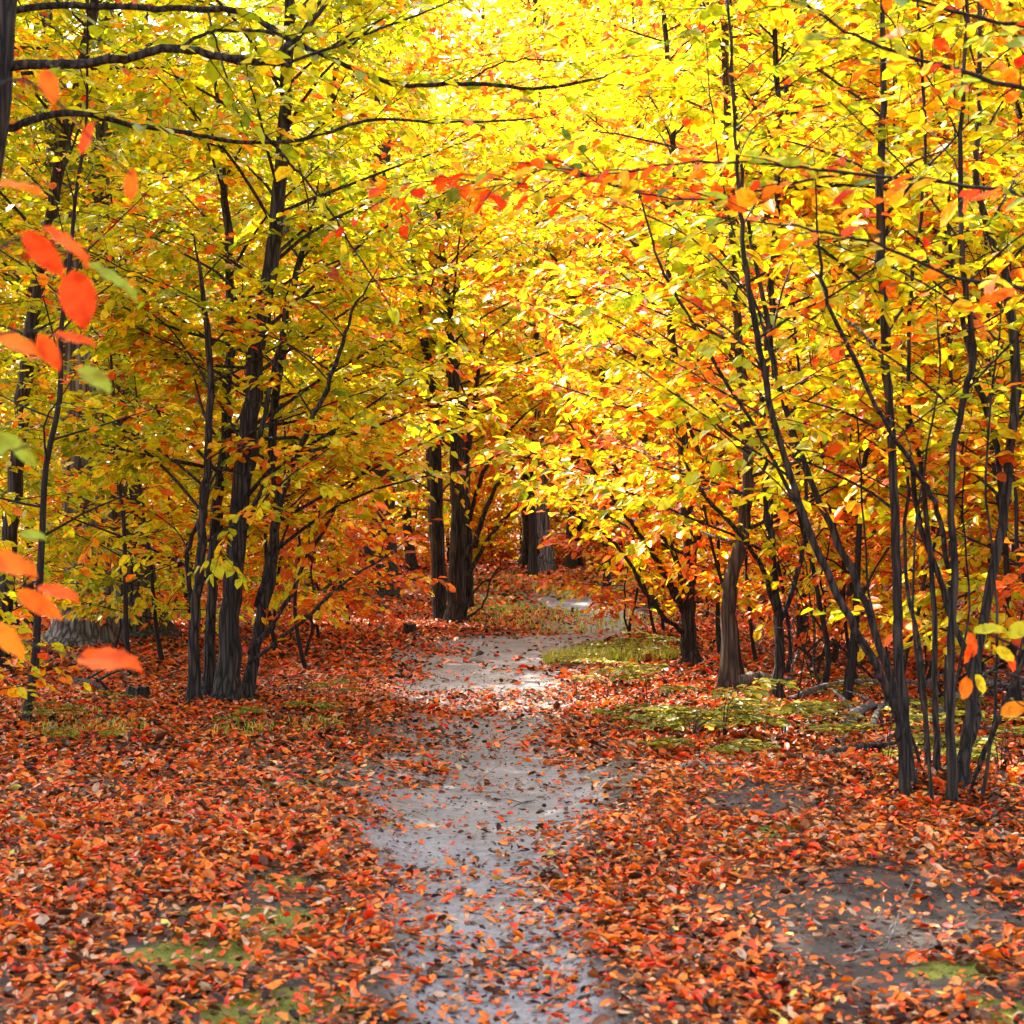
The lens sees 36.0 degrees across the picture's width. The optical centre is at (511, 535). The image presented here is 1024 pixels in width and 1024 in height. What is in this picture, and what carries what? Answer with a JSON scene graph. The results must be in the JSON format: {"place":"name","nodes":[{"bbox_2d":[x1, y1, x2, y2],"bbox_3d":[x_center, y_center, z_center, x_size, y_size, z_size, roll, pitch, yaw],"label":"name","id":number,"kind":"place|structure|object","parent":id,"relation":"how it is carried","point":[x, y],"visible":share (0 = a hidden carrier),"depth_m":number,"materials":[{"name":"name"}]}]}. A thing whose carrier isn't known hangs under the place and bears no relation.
{"place":"outdoors","nodes":[
{"label":"outdoors","id":0,"kind":"place"},
{"bbox_2d":[316,578,673,1023],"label":"path","id":1,"kind":"structure","parent":0,"point":[477,846],"depth_m":6.51,"materials":[{"name":"soil"}]},
{"bbox_2d":[0,0,1014,526],"label":"sky","id":2,"kind":"structure","parent":0,"point":[817,6],"materials":[{"name":"white"}]},
{"bbox_2d":[0,527,1023,1023],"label":"ground","id":3,"kind":"structure","parent":0,"point":[892,879],"depth_m":4.87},
{"bbox_2d":[0,607,91,699],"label":"leafy plant","id":4,"kind":"object","parent":3,"relation":"on","point":[11,692],"visible":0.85,"depth_m":9.42,"materials":[{"name":"orange plant"}]},
{"bbox_2d":[0,227,112,663],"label":"leafy sapling","id":5,"kind":"object","parent":3,"relation":"on","point":[14,510],"visible":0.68,"depth_m":11.02,"materials":[{"name":"yellow plant"}]},
{"bbox_2d":[0,328,121,660],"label":"leafy sapling","id":6,"kind":"object","parent":3,"relation":"on","point":[57,546],"visible":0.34,"depth_m":14.55,"materials":[{"name":"yellow plant"}]},
{"bbox_2d":[0,69,142,671],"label":"sapling","id":7,"kind":"object","parent":3,"relation":"on","point":[77,296],"visible":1,"depth_m":2.22,"materials":[{"name":"plant"}]},
{"bbox_2d":[0,0,192,719],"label":"sapling","id":8,"kind":"object","parent":3,"relation":"on","point":[42,279],"visible":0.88,"depth_m":9.94,"materials":[{"name":"plant"}]},
{"bbox_2d":[0,0,212,566],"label":"young beech","id":9,"kind":"object","parent":3,"relation":"on","point":[25,151],"visible":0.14,"depth_m":16.43,"materials":[{"name":"yellow plant"}]},
{"bbox_2d":[0,0,231,672],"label":"slanting tree","id":10,"kind":"object","parent":3,"relation":"on","point":[15,485],"visible":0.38,"depth_m":13.56,"materials":[{"name":"yellow plant"}]},
{"bbox_2d":[0,0,239,624],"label":"young beech","id":11,"kind":"object","parent":3,"relation":"on","point":[27,586],"visible":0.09,"depth_m":20.48,"materials":[{"name":"yellow plant"}]},
{"bbox_2d":[45,183,195,675],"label":"sapling","id":12,"kind":"object","parent":3,"relation":"on","point":[127,649],"visible":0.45,"depth_m":13.60,"materials":[{"name":"yellow plant"}]},
{"bbox_2d":[15,445,243,648],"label":"leafy sapling","id":13,"kind":"object","parent":3,"relation":"on","point":[130,519],"visible":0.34,"depth_m":16.25,"materials":[{"name":"orange plant"}]},
{"bbox_2d":[0,0,272,638],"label":"old rough tree","id":14,"kind":"object","parent":3,"relation":"on","point":[100,133],"visible":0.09,"depth_m":18.12,"materials":[{"name":"yellow plant"}]},
{"bbox_2d":[4,0,277,481],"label":"tall beech","id":15,"kind":"object","parent":3,"relation":"on","point":[199,15],"visible":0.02,"depth_m":36.72,"materials":[{"name":"yellow plant"}]},
{"bbox_2d":[22,280,260,661],"bbox_3d":[-3.332,-0.488,14.410,2.205,3.519,2.068,0,0,-44],"label":"leafy sapling","id":16,"kind":"object","parent":3,"relation":"on","point":[151,588],"visible":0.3,"depth_m":14.39,"materials":[{"name":"yellow plant"}]},
{"bbox_2d":[0,0,319,647],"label":"old flared tree","id":17,"kind":"object","parent":3,"relation":"on","point":[66,632],"visible":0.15,"depth_m":17.10,"materials":[{"name":"yellow plant"}]},
{"bbox_2d":[1,0,327,564],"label":"young beech","id":18,"kind":"object","parent":3,"relation":"on","point":[186,176],"visible":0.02,"depth_m":22.65,"materials":[{"name":"yellow plant"}]},
{"bbox_2d":[9,0,325,141],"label":"spreading beech","id":19,"kind":"object","parent":3,"relation":"on","point":[33,49],"visible":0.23,"depth_m":13.06,"materials":[{"name":"yellow plant"}]},
{"bbox_2d":[12,704,347,739],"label":"grass","id":20,"kind":"structure","parent":3,"relation":"on","point":[248,727],"depth_m":9.57,"materials":[{"name":"plant"}]},
{"bbox_2d":[126,354,283,606],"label":"leafy sapling","id":21,"kind":"object","parent":3,"relation":"on","point":[203,602],"visible":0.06,"depth_m":20.00,"materials":[{"name":"orange plant"}]},
{"bbox_2d":[0,0,450,629],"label":"young beech","id":22,"kind":"object","parent":3,"relation":"on","point":[154,244],"visible":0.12,"depth_m":18.54,"materials":[{"name":"yellow plant"}]},
{"bbox_2d":[161,219,326,650],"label":"sapling","id":23,"kind":"object","parent":3,"relation":"on","point":[272,632],"visible":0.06,"depth_m":15.79,"materials":[{"name":"yellow plant"}]},
{"bbox_2d":[145,0,373,590],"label":"young beech","id":24,"kind":"object","parent":3,"relation":"on","point":[209,256],"visible":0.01,"depth_m":30.07,"materials":[{"name":"yellow plant"}]},
{"bbox_2d":[0,0,546,701],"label":"many stemmed tree","id":25,"kind":"object","parent":3,"relation":"on","point":[340,446],"visible":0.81,"depth_m":11.36,"materials":[{"name":"yellow plant"}]},
{"bbox_2d":[205,359,375,629],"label":"leafy sapling","id":26,"kind":"object","parent":3,"relation":"on","point":[280,561],"visible":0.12,"depth_m":18.92,"materials":[{"name":"plant"}]},
{"bbox_2d":[201,234,399,668],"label":"sapling","id":27,"kind":"object","parent":3,"relation":"on","point":[349,524],"visible":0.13,"depth_m":13.70,"materials":[{"name":"yellow plant"}]},
{"bbox_2d":[206,428,455,658],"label":"leafy sapling","id":28,"kind":"object","parent":3,"relation":"on","point":[345,613],"visible":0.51,"depth_m":15.37,"materials":[{"name":"orange plant"}]},
{"bbox_2d":[238,411,423,637],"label":"leafy sapling","id":29,"kind":"object","parent":3,"relation":"on","point":[334,564],"visible":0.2,"depth_m":17.86,"materials":[{"name":"orange plant"}]},
{"bbox_2d":[0,0,673,333],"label":"overhanging tree","id":30,"kind":"object","parent":3,"relation":"on","point":[262,63],"visible":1,"depth_m":6.24,"materials":[{"name":"yellow plant"}]},
{"bbox_2d":[179,0,515,620],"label":"young beech","id":31,"kind":"object","parent":3,"relation":"on","point":[379,46],"visible":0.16,"depth_m":21.78,"materials":[{"name":"yellow plant"}]},
{"bbox_2d":[279,477,425,604],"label":"leafy sapling","id":32,"kind":"object","parent":3,"relation":"on","point":[368,571],"visible":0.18,"depth_m":24.11,"materials":[{"name":"orange plant"}]},
{"bbox_2d":[230,0,478,592],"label":"young beech","id":33,"kind":"object","parent":3,"relation":"on","point":[436,98],"visible":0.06,"depth_m":28.98,"materials":[{"name":"yellow plant"}]},
{"bbox_2d":[223,2,565,597],"bbox_3d":[-2.228,-4.900,29.395,6.690,12.380,7.137,0,0,0],"label":"broad old tree","id":34,"kind":"object","parent":3,"relation":"on","point":[392,566],"visible":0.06,"depth_m":28.82,"materials":[{"name":"yellow plant"}]},
{"bbox_2d":[361,452,450,567],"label":"undergrowth bush","id":35,"kind":"object","parent":3,"relation":"on","point":[422,531],"visible":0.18,"depth_m":43.72,"materials":[{"name":"orange plant"}]},
{"bbox_2d":[286,36,531,571],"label":"tall beech","id":36,"kind":"object","parent":3,"relation":"on","point":[411,560],"visible":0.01,"depth_m":41.97,"materials":[{"name":"plant"}]},
{"bbox_2d":[233,0,585,582],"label":"tall beech","id":37,"kind":"object","parent":3,"relation":"on","point":[449,52],"visible":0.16,"depth_m":33.86,"materials":[{"name":"yellow plant"}]},
{"bbox_2d":[267,26,637,623],"bbox_3d":[-0.858,-2.655,22.327,5.475,7.907,5.050,0,0,40],"label":"twin trunk tree","id":38,"kind":"object","parent":3,"relation":"on","point":[464,543],"visible":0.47,"depth_m":21.92,"materials":[{"name":"yellow plant"}]},
{"bbox_2d":[400,465,506,563],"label":"undergrowth bush","id":39,"kind":"object","parent":3,"relation":"on","point":[447,545],"visible":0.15,"depth_m":49.88,"materials":[{"name":"orange plant"}]},
{"bbox_2d":[469,471,522,564],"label":"undergrowth bush","id":40,"kind":"object","parent":3,"relation":"on","point":[497,515],"visible":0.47,"depth_m":49.06,"materials":[{"name":"orange plant"}]},
{"bbox_2d":[0,0,1009,541],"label":"distant wood","id":41,"kind":"object","parent":3,"relation":"on","point":[360,160],"depth_m":90.30,"materials":[{"name":"yellow plant"}]},
{"bbox_2d":[0,552,1023,1023],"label":"leaf litter","id":42,"kind":"object","parent":3,"relation":"on","point":[240,812],"visible":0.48,"depth_m":5.93,"materials":[{"name":"orange plant"}]},
{"bbox_2d":[407,0,630,560],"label":"tall beech","id":43,"kind":"object","parent":3,"relation":"on","point":[500,24],"visible":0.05,"depth_m":50.80,"materials":[{"name":"yellow plant"}]},
{"bbox_2d":[485,467,565,559],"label":"undergrowth bush","id":44,"kind":"object","parent":3,"relation":"on","point":[520,533],"visible":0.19,"depth_m":52.85,"materials":[{"name":"orange plant"}]},
{"bbox_2d":[441,90,624,565],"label":"dark leaning tree","id":45,"kind":"object","parent":3,"relation":"on","point":[523,558],"depth_m":46.88,"materials":[{"name":"plant"}]},
{"bbox_2d":[426,0,645,578],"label":"young beech","id":46,"kind":"object","parent":3,"relation":"on","point":[533,560],"visible":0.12,"depth_m":36.33,"materials":[{"name":"yellow plant"}]},
{"bbox_2d":[450,3,627,572],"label":"pale grey tree","id":47,"kind":"object","parent":3,"relation":"on","point":[546,555],"visible":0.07,"depth_m":41.83,"materials":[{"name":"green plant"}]},
{"bbox_2d":[414,571,679,664],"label":"grass","id":48,"kind":"structure","parent":3,"relation":"on","point":[667,652],"depth_m":20.92,"materials":[{"name":"green plant"}]},
{"bbox_2d":[431,0,664,554],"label":"tall beech","id":49,"kind":"object","parent":3,"relation":"on","point":[473,36],"visible":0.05,"depth_m":47.34,"materials":[{"name":"yellow plant"}]},
{"bbox_2d":[82,729,1022,1023],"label":"moss","id":50,"kind":"object","parent":3,"relation":"on","point":[388,1007],"visible":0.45,"depth_m":4.28,"materials":[{"name":"green plant"}]},
{"bbox_2d":[439,0,681,565],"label":"tall beech","id":51,"kind":"object","parent":3,"relation":"on","point":[580,525],"visible":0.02,"depth_m":46.40,"materials":[{"name":"yellow plant"}]},
{"bbox_2d":[491,56,639,568],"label":"dark straight tree","id":52,"kind":"object","parent":3,"relation":"on","point":[569,562],"visible":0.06,"depth_m":44.85,"materials":[{"name":"yellow plant"}]},
{"bbox_2d":[477,35,696,590],"bbox_3d":[1.968,-4.446,32.602,4.999,11.401,5.648,0,0,-18],"label":"young beech","id":53,"kind":"object","parent":3,"relation":"on","point":[607,156],"visible":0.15,"depth_m":32.58,"materials":[{"name":"yellow plant"}]},
{"bbox_2d":[516,446,681,637],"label":"leafy sapling","id":54,"kind":"object","parent":3,"relation":"on","point":[606,596],"visible":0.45,"depth_m":17.38,"materials":[{"name":"orange plant"}]},
{"bbox_2d":[552,326,675,637],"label":"sapling","id":55,"kind":"object","parent":3,"relation":"on","point":[643,515],"visible":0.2,"depth_m":17.54,"materials":[{"name":"yellow plant"}]},
{"bbox_2d":[503,0,749,607],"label":"young beech","id":56,"kind":"object","parent":3,"relation":"on","point":[597,55],"visible":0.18,"depth_m":25.66,"materials":[{"name":"yellow plant"}]},
{"bbox_2d":[587,665,706,706],"bbox_3d":[0.886,1.043,10.483,0.823,0.363,0.509,0,0,8],"label":"seedling","id":57,"kind":"object","parent":3,"relation":"on","point":[615,672],"visible":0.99,"depth_m":10.46,"materials":[{"name":"green plant"}]},
{"bbox_2d":[612,710,706,732],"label":"seedling","id":58,"kind":"object","parent":3,"relation":"on","point":[645,716],"visible":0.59,"depth_m":9.50,"materials":[{"name":"green plant"}]},
{"bbox_2d":[562,368,764,629],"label":"leafy sapling","id":59,"kind":"object","parent":3,"relation":"on","point":[620,577],"visible":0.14,"depth_m":19.36,"materials":[{"name":"plant"}]},
{"bbox_2d":[499,0,836,565],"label":"tall beech","id":60,"kind":"object","parent":3,"relation":"on","point":[625,23],"visible":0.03,"depth_m":40.60,"materials":[{"name":"yellow plant"}]},
{"bbox_2d":[320,0,1023,312],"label":"branch","id":61,"kind":"object","parent":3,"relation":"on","point":[741,200],"visible":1,"depth_m":4.37,"materials":[{"name":"orange plant"}]},
{"bbox_2d":[567,43,776,566],"bbox_3d":[3.879,-5.115,36.270,6.212,12.541,5.498,0,0,17],"label":"young beech","id":62,"kind":"object","parent":3,"relation":"on","point":[668,123],"depth_m":36.13,"materials":[{"name":"yellow plant"}]},
{"bbox_2d":[461,0,889,664],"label":"arching tree","id":63,"kind":"object","parent":3,"relation":"on","point":[687,630],"visible":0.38,"depth_m":14.57,"materials":[{"name":"yellow plant"}]},
{"bbox_2d":[601,252,777,674],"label":"sapling","id":64,"kind":"object","parent":3,"relation":"on","point":[620,414],"visible":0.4,"depth_m":13.16,"materials":[{"name":"yellow plant"}]},
{"bbox_2d":[632,380,761,615],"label":"leafy sapling","id":65,"kind":"object","parent":3,"relation":"on","point":[740,579],"visible":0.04,"depth_m":21.79,"materials":[{"name":"plant"}]},
{"bbox_2d":[637,704,760,733],"bbox_3d":[1.133,1.083,9.115,0.464,0.228,0.771,0,0,-41],"label":"seedling","id":66,"kind":"object","parent":3,"relation":"on","point":[718,723],"visible":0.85,"depth_m":9.00,"materials":[{"name":"green plant"}]},
{"bbox_2d":[559,26,852,592],"bbox_3d":[4.345,-4.090,29.289,6.650,10.648,6.844,0,0,-10],"label":"young beech","id":67,"kind":"object","parent":3,"relation":"on","point":[733,474],"visible":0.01,"depth_m":29.31,"materials":[{"name":"yellow plant"}]},
{"bbox_2d":[635,736,780,757],"bbox_3d":[1.072,1.123,8.236,0.561,0.147,0.812,0,0,-34],"label":"seedling","id":68,"kind":"object","parent":3,"relation":"on","point":[733,746],"visible":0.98,"depth_m":8.19,"materials":[{"name":"green plant"}]},
{"bbox_2d":[664,707,771,737],"bbox_3d":[1.196,1.103,9.124,0.740,0.195,0.503,0,0,27],"label":"seedling","id":69,"kind":"object","parent":3,"relation":"on","point":[738,716],"visible":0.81,"depth_m":9.13,"materials":[{"name":"green plant"}]},
{"bbox_2d":[653,220,793,653],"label":"sapling","id":70,"kind":"object","parent":3,"relation":"on","point":[718,629],"visible":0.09,"depth_m":16.09,"materials":[{"name":"yellow plant"}]},
{"bbox_2d":[428,0,1023,699],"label":"slim forked tree","id":71,"kind":"object","parent":3,"relation":"on","point":[768,572],"visible":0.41,"depth_m":11.26,"materials":[{"name":"yellow plant"}]},
{"bbox_2d":[602,336,866,660],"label":"leafy sapling","id":72,"kind":"object","parent":3,"relation":"on","point":[707,575],"visible":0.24,"depth_m":14.82,"materials":[{"name":"yellow plant"}]},
{"bbox_2d":[471,0,1023,688],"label":"brown trunk tree","id":73,"kind":"object","parent":3,"relation":"on","point":[729,658],"visible":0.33,"depth_m":12.09,"materials":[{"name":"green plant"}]},
{"bbox_2d":[707,677,799,734],"bbox_3d":[1.353,0.995,8.888,0.543,0.387,0.878,0,0,3],"label":"seedling","id":74,"kind":"object","parent":3,"relation":"on","point":[751,690],"visible":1,"depth_m":8.77,"materials":[{"name":"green plant"}]},
{"bbox_2d":[572,0,971,643],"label":"young beech","id":75,"kind":"object","parent":3,"relation":"on","point":[744,58],"visible":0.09,"depth_m":17.06,"materials":[{"name":"yellow plant"}]},
{"bbox_2d":[690,234,866,675],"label":"sapling","id":76,"kind":"object","parent":3,"relation":"on","point":[788,625],"visible":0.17,"depth_m":13.74,"materials":[{"name":"yellow plant"}]},
{"bbox_2d":[733,700,845,733],"bbox_3d":[1.669,1.065,8.951,0.524,0.258,0.870,0,0,39],"label":"seedling","id":77,"kind":"object","parent":3,"relation":"on","point":[797,705],"visible":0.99,"depth_m":8.81,"materials":[{"name":"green plant"}]},
{"bbox_2d":[568,0,1023,806],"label":"many stemmed shrub","id":78,"kind":"object","parent":3,"relation":"on","point":[870,396],"visible":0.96,"depth_m":6.74,"materials":[{"name":"yellow plant"}]},
{"bbox_2d":[770,506,822,694],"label":"tree trunk","id":79,"kind":"object","parent":3,"relation":"on","point":[814,651],"visible":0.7,"depth_m":12.33,"materials":[{"name":"brown plant"}]},
{"bbox_2d":[690,125,905,692],"bbox_3d":[2.383,-0.944,12.354,1.921,4.492,2.116,0,0,0],"label":"sapling","id":80,"kind":"object","parent":3,"relation":"on","point":[827,668],"visible":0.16,"depth_m":12.17,"materials":[{"name":"yellow plant"}]},
{"bbox_2d":[759,700,876,723],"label":"seedling","id":81,"kind":"object","parent":3,"relation":"on","point":[856,715],"visible":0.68,"depth_m":9.42,"materials":[{"name":"green plant"}]},
{"bbox_2d":[632,5,1023,597],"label":"young beech","id":82,"kind":"object","parent":3,"relation":"on","point":[850,584],"visible":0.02,"depth_m":22.10,"materials":[{"name":"yellow plant"}]},
{"bbox_2d":[709,416,959,678],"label":"leafy sapling","id":83,"kind":"object","parent":3,"relation":"on","point":[763,607],"visible":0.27,"depth_m":13.30,"materials":[{"name":"orange plant"}]},
{"bbox_2d":[648,0,1023,658],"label":"young beech","id":84,"kind":"object","parent":3,"relation":"on","point":[792,353],"visible":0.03,"depth_m":15.75,"materials":[{"name":"yellow plant"}]},
{"bbox_2d":[739,263,936,686],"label":"sapling","id":85,"kind":"object","parent":3,"relation":"on","point":[876,538],"visible":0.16,"depth_m":12.23,"materials":[{"name":"yellow plant"}]},
{"bbox_2d":[653,0,1023,589],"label":"young beech","id":86,"kind":"object","parent":3,"relation":"on","point":[983,566],"visible":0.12,"depth_m":11.38,"materials":[{"name":"yellow plant"}]},
{"bbox_2d":[748,298,963,668],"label":"leafy sapling","id":87,"kind":"object","parent":3,"relation":"on","point":[851,521],"visible":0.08,"depth_m":14.26,"materials":[{"name":"yellow plant"}]},
{"bbox_2d":[696,0,1023,626],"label":"young beech","id":88,"kind":"object","parent":3,"relation":"on","point":[1007,108],"visible":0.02,"depth_m":18.96,"materials":[{"name":"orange plant"}]},
{"bbox_2d":[745,4,984,699],"bbox_3d":[2.442,-1.339,11.154,1.732,5.255,1.916,0,0,-11],"label":"sapling","id":89,"kind":"object","parent":3,"relation":"on","point":[849,683],"visible":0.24,"depth_m":11.12,"materials":[{"name":"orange plant"}]},
{"bbox_2d":[786,674,943,700],"bbox_3d":[2.689,1.142,11.740,1.694,0.182,0.480,0,0,-18],"label":"fallen branch","id":90,"kind":"object","parent":3,"relation":"on","point":[807,691],"visible":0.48,"depth_m":11.72,"materials":[{"name":"grey wood"}]},
{"bbox_2d":[817,737,930,754],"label":"fallen branch","id":91,"kind":"object","parent":3,"relation":"on","point":[844,748],"visible":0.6,"depth_m":8.31,"materials":[{"name":"wood"}]},
{"bbox_2d":[831,688,918,723],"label":"fallen branch","id":92,"kind":"object","parent":3,"relation":"on","point":[862,709],"visible":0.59,"depth_m":9.87,"materials":[{"name":"grey wood"}]},
{"bbox_2d":[799,714,979,759],"bbox_3d":[1.758,0.963,7.382,0.804,0.238,0.484,0,0,12],"label":"seedling","id":93,"kind":"object","parent":3,"relation":"on","point":[839,727],"visible":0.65,"depth_m":7.29,"materials":[{"name":"green plant"}]},
{"bbox_2d":[769,0,1023,598],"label":"young beech","id":94,"kind":"object","parent":3,"relation":"on","point":[1009,578],"visible":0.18,"depth_m":9.55,"materials":[{"name":"yellow plant"}]},
{"bbox_2d":[796,321,1023,697],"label":"leafy sapling","id":95,"kind":"object","parent":3,"relation":"on","point":[840,583],"visible":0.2,"depth_m":11.53,"materials":[{"name":"plant"}]},
{"bbox_2d":[801,72,1023,722],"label":"leafy sapling","id":96,"kind":"object","parent":3,"relation":"on","point":[1007,618],"visible":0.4,"depth_m":9.30,"materials":[{"name":"yellow plant"}]},
{"bbox_2d":[813,463,1023,693],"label":"leafy sapling","id":97,"kind":"object","parent":3,"relation":"on","point":[926,652],"visible":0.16,"depth_m":11.97,"materials":[{"name":"orange plant"}]},
{"bbox_2d":[850,27,1023,722],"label":"sapling","id":98,"kind":"object","parent":3,"relation":"on","point":[975,519],"visible":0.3,"depth_m":9.70,"materials":[{"name":"yellow plant"}]},
{"bbox_2d":[862,220,1023,716],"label":"sapling","id":99,"kind":"object","parent":3,"relation":"on","point":[879,466],"visible":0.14,"depth_m":9.93,"materials":[{"name":"yellow plant"}]},
{"bbox_2d":[900,142,1023,582],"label":"sapling","id":100,"kind":"object","parent":3,"relation":"on","point":[1015,501],"visible":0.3,"depth_m":9.06,"materials":[{"name":"yellow plant"}]},
{"bbox_2d":[914,709,1023,772],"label":"seedling","id":101,"kind":"object","parent":3,"relation":"on","point":[962,712],"visible":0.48,"depth_m":7.36,"materials":[{"name":"green plant"}]},
{"bbox_2d":[959,621,1023,716],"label":"leafy branch","id":102,"kind":"object","parent":3,"relation":"on","point":[1013,708],"visible":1,"depth_m":4.61,"materials":[{"name":"orange plant"}]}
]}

